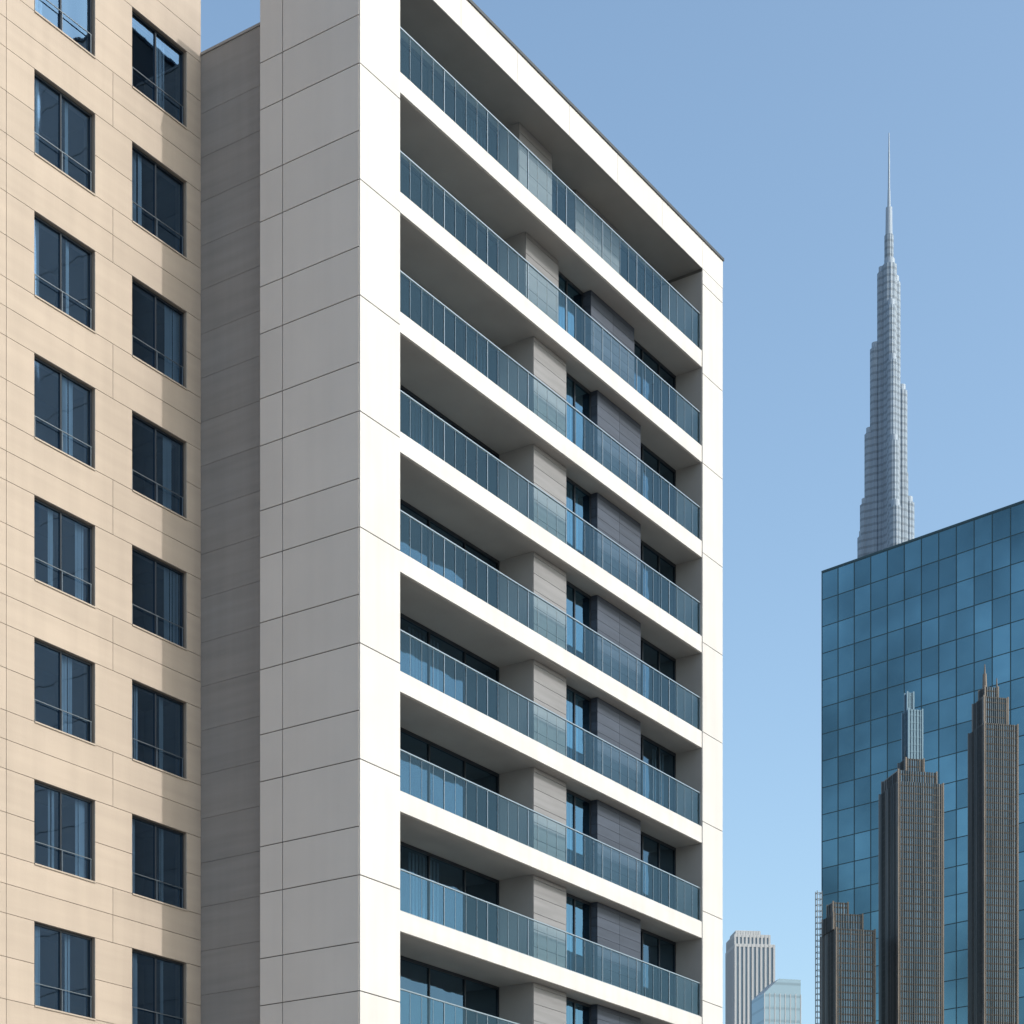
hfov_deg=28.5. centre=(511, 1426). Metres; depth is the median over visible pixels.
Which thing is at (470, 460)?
window
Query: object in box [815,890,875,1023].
skyscraper
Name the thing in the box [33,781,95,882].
window
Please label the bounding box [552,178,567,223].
balcony door
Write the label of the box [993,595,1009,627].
window pane
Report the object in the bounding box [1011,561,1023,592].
window pane
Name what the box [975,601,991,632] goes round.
window pane
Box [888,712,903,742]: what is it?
window pane
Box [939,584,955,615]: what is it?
window pane
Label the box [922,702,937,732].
window pane
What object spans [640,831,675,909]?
window
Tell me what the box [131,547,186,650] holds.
window
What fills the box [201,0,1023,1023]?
sky
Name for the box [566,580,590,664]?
balcony door
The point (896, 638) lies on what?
window pane
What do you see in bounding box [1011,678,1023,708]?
window pane
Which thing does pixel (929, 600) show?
window pane
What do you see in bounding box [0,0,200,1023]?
beige building
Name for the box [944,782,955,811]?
window pane
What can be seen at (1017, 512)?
window pane
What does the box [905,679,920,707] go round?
window pane
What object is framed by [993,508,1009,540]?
window pane
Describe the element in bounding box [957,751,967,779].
window pane
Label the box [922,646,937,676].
window pane
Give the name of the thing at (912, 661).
window pane
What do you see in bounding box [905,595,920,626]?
window pane
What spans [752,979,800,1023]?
pale glass block
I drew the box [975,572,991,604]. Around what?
window pane
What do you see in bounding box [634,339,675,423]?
window
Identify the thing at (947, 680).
window pane
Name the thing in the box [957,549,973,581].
window pane
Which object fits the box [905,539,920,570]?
window pane
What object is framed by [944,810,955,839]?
window pane
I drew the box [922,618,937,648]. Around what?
window pane
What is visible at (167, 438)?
window
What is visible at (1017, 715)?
window pane
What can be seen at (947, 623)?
window pane
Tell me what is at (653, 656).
window
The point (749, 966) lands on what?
striped tower
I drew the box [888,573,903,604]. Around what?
window pane
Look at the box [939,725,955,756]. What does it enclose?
window pane
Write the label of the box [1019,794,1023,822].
window pane
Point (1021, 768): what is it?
window pane
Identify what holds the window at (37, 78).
in the beige building at (100, 510)
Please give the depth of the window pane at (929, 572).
430.80 m
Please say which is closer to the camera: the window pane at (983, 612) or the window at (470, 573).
the window at (470, 573)
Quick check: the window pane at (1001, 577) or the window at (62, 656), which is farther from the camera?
the window pane at (1001, 577)
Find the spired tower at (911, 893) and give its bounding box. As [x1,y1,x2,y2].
[879,691,943,1023]
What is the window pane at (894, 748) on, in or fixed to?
in the glass office tower at (933, 621)
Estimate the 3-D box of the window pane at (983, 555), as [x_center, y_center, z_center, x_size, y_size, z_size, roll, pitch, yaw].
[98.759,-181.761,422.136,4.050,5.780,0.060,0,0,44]
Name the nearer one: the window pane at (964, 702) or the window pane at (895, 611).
the window pane at (964, 702)
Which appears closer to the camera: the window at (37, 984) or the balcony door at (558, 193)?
the window at (37, 984)
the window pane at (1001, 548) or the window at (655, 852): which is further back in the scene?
the window pane at (1001, 548)
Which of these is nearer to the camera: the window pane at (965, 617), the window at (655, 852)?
the window at (655, 852)
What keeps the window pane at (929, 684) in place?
in the glass office tower at (933, 621)
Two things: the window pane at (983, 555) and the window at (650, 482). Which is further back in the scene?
the window pane at (983, 555)
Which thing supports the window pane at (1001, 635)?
in the glass office tower at (933, 621)
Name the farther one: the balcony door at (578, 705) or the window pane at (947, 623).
the window pane at (947, 623)
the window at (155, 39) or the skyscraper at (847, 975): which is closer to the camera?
the window at (155, 39)
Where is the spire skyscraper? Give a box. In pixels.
[857,136,913,557]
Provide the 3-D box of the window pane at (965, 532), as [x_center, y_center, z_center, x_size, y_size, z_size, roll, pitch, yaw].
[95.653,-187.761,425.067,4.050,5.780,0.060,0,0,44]
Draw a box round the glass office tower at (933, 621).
[821,500,1023,1023]
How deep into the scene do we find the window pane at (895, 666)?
436.62 m
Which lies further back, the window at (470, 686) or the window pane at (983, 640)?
the window pane at (983, 640)
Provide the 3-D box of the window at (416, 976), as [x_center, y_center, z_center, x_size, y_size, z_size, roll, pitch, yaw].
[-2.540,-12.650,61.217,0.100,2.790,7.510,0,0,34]
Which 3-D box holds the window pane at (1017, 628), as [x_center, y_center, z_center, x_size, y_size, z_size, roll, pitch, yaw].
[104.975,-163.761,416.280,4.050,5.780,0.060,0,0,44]
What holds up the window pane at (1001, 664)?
in the glass office tower at (933, 621)
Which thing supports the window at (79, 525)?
in the beige building at (100, 510)
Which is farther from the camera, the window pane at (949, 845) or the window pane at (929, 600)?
the window pane at (929, 600)
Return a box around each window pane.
[888,545,903,576]
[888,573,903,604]
[888,601,903,631]
[888,628,903,659]
[888,656,903,686]
[888,684,903,714]
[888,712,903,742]
[888,740,900,769]
[888,769,896,776]
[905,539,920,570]
[905,567,920,598]
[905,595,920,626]
[905,623,920,654]
[905,651,920,681]
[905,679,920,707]
[922,533,937,565]
[922,561,937,592]
[922,590,937,620]
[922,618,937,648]
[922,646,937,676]
[922,674,937,704]
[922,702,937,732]
[923,730,937,759]
[925,758,937,772]
[939,527,955,559]
[939,555,955,587]
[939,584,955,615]
[939,612,955,643]
[939,640,955,671]
[939,669,955,699]
[939,697,955,728]
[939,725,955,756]
[939,754,955,783]
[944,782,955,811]
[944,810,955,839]
[944,839,955,867]
[957,521,973,553]
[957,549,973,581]
[957,578,973,609]
[957,606,973,638]
[957,635,973,666]
[957,663,973,694]
[957,692,973,723]
[957,721,971,751]
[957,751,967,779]
[957,779,967,808]
[957,807,967,836]
[957,836,967,864]
[975,514,991,547]
[975,543,991,575]
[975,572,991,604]
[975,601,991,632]
[975,629,991,661]
[975,658,991,689]
[975,691,977,702]
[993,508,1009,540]
[993,537,1009,569]
[993,566,1009,598]
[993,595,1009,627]
[993,624,1009,655]
[993,653,1009,684]
[993,682,1009,709]
[1011,503,1023,534]
[1011,532,1023,563]
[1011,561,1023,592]
[1011,591,1023,621]
[1011,620,1023,650]
[1011,649,1023,679]
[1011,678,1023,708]
[1011,707,1023,735]
[1019,736,1023,764]
[1019,765,1023,793]
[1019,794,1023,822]
[1019,823,1023,851]
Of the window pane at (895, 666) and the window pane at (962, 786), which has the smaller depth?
the window pane at (962, 786)
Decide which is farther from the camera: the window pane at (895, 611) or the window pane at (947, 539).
the window pane at (895, 611)
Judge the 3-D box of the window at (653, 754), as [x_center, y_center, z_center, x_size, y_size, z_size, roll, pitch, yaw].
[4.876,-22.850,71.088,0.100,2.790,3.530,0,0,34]
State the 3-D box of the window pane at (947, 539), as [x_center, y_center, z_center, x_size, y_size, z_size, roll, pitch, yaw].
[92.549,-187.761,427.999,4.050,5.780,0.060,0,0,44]
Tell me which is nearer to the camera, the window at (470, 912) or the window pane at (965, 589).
the window at (470, 912)
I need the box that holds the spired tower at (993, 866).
[968,664,1018,1023]
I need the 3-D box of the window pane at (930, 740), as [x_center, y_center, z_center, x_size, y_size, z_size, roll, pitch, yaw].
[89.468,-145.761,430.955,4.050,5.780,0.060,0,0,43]
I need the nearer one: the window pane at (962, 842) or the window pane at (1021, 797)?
the window pane at (1021, 797)
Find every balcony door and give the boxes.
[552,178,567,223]
[558,272,582,344]
[566,372,590,455]
[566,476,590,560]
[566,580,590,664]
[566,684,590,768]
[566,789,590,872]
[566,893,590,976]
[566,997,590,1023]
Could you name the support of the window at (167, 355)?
in the beige building at (100, 510)
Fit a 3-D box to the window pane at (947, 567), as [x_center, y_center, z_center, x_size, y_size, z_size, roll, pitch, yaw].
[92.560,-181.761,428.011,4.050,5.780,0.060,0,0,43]
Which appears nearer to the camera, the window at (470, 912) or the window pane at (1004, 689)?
the window at (470, 912)
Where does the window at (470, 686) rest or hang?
in the apartment building at (462, 512)
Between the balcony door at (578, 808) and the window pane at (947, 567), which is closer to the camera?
the balcony door at (578, 808)
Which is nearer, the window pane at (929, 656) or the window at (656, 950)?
the window at (656, 950)
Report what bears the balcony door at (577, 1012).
in the apartment building at (462, 512)
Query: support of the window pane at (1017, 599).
in the glass office tower at (933, 621)
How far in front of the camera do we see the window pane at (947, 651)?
427.97 m
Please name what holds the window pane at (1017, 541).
in the glass office tower at (933, 621)
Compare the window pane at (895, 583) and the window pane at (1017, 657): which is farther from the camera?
the window pane at (895, 583)
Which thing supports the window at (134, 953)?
in the beige building at (100, 510)
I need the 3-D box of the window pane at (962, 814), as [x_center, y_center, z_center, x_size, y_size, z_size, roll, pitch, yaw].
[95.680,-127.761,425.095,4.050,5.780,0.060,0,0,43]
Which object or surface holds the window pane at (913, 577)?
in the glass office tower at (933, 621)
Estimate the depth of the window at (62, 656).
55.31 m
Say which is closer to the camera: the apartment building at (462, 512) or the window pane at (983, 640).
the apartment building at (462, 512)
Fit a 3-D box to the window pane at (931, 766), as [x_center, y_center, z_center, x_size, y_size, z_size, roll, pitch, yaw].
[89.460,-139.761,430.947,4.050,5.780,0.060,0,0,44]
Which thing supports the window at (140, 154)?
in the beige building at (100, 510)
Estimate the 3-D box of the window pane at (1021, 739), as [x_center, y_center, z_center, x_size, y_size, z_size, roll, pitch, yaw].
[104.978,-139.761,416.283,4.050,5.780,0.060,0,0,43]
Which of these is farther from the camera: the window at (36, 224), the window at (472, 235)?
the window at (472, 235)
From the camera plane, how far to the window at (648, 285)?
71.64 m
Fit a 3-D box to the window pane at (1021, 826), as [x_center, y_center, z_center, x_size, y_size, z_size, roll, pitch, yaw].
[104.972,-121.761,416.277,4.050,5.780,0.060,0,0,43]
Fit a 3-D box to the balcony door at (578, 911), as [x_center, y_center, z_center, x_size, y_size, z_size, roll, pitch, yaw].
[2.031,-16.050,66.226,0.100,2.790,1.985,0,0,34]
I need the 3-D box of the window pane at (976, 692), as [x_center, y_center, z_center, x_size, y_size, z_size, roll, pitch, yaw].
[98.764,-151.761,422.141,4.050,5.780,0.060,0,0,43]
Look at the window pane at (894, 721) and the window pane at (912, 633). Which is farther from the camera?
the window pane at (894, 721)
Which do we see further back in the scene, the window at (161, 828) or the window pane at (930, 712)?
the window pane at (930, 712)
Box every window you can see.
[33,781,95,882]
[33,923,95,1020]
[34,0,95,58]
[34,73,95,195]
[34,214,95,333]
[34,356,95,470]
[34,498,95,607]
[34,639,95,745]
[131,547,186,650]
[131,681,186,780]
[131,815,186,910]
[131,950,183,1023]
[132,11,186,129]
[132,145,186,259]
[132,279,186,389]
[132,413,186,520]
[400,37,498,162]
[400,156,498,273]
[400,273,498,385]
[400,384,498,497]
[400,499,498,609]
[400,613,498,720]
[400,727,498,832]
[400,841,498,944]
[400,955,498,1023]
[619,242,660,312]
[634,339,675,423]
[640,540,675,617]
[640,637,675,715]
[640,734,675,812]
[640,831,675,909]
[640,929,675,1006]
[641,443,675,520]
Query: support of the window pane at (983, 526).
in the glass office tower at (933, 621)
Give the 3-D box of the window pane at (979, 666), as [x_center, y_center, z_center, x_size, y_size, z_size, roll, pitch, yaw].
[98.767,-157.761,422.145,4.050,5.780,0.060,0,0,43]
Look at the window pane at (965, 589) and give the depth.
425.05 m
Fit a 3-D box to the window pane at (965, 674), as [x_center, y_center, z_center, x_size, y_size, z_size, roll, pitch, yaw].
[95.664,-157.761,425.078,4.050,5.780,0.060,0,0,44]
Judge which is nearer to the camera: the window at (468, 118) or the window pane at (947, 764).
the window at (468, 118)
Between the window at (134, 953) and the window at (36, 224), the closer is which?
the window at (36, 224)
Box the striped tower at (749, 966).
[725,930,774,1023]
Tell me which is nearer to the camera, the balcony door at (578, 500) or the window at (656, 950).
the balcony door at (578, 500)
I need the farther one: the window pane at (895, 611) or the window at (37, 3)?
the window pane at (895, 611)
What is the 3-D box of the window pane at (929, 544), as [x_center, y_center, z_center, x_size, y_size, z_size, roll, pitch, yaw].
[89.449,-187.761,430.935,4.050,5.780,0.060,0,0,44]
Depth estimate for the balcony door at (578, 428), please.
66.45 m
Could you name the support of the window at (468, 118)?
in the apartment building at (462, 512)
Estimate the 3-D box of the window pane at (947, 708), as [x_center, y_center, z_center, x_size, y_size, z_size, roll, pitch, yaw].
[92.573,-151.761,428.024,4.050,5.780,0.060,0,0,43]
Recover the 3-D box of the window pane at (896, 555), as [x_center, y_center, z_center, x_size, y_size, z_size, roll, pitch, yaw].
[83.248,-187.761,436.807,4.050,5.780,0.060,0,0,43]
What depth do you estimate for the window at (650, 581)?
71.50 m
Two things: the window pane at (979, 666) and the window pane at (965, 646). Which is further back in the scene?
the window pane at (965, 646)
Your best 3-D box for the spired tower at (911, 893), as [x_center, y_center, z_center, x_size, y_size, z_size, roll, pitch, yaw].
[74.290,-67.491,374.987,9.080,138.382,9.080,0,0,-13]
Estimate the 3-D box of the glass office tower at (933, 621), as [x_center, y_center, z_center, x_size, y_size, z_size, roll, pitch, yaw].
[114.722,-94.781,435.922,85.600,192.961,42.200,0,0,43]
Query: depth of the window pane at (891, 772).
437.58 m
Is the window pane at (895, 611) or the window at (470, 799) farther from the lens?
the window pane at (895, 611)
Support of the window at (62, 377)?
in the beige building at (100, 510)
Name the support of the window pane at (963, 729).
in the glass office tower at (933, 621)
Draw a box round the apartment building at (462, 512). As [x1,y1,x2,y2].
[200,0,723,1023]
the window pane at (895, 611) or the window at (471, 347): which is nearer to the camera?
the window at (471, 347)
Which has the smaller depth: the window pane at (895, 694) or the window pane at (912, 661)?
the window pane at (912, 661)
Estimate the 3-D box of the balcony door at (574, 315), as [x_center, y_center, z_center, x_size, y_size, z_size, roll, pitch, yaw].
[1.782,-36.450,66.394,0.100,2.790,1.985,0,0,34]
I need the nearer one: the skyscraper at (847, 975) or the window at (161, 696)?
the window at (161, 696)
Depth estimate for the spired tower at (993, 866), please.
372.08 m

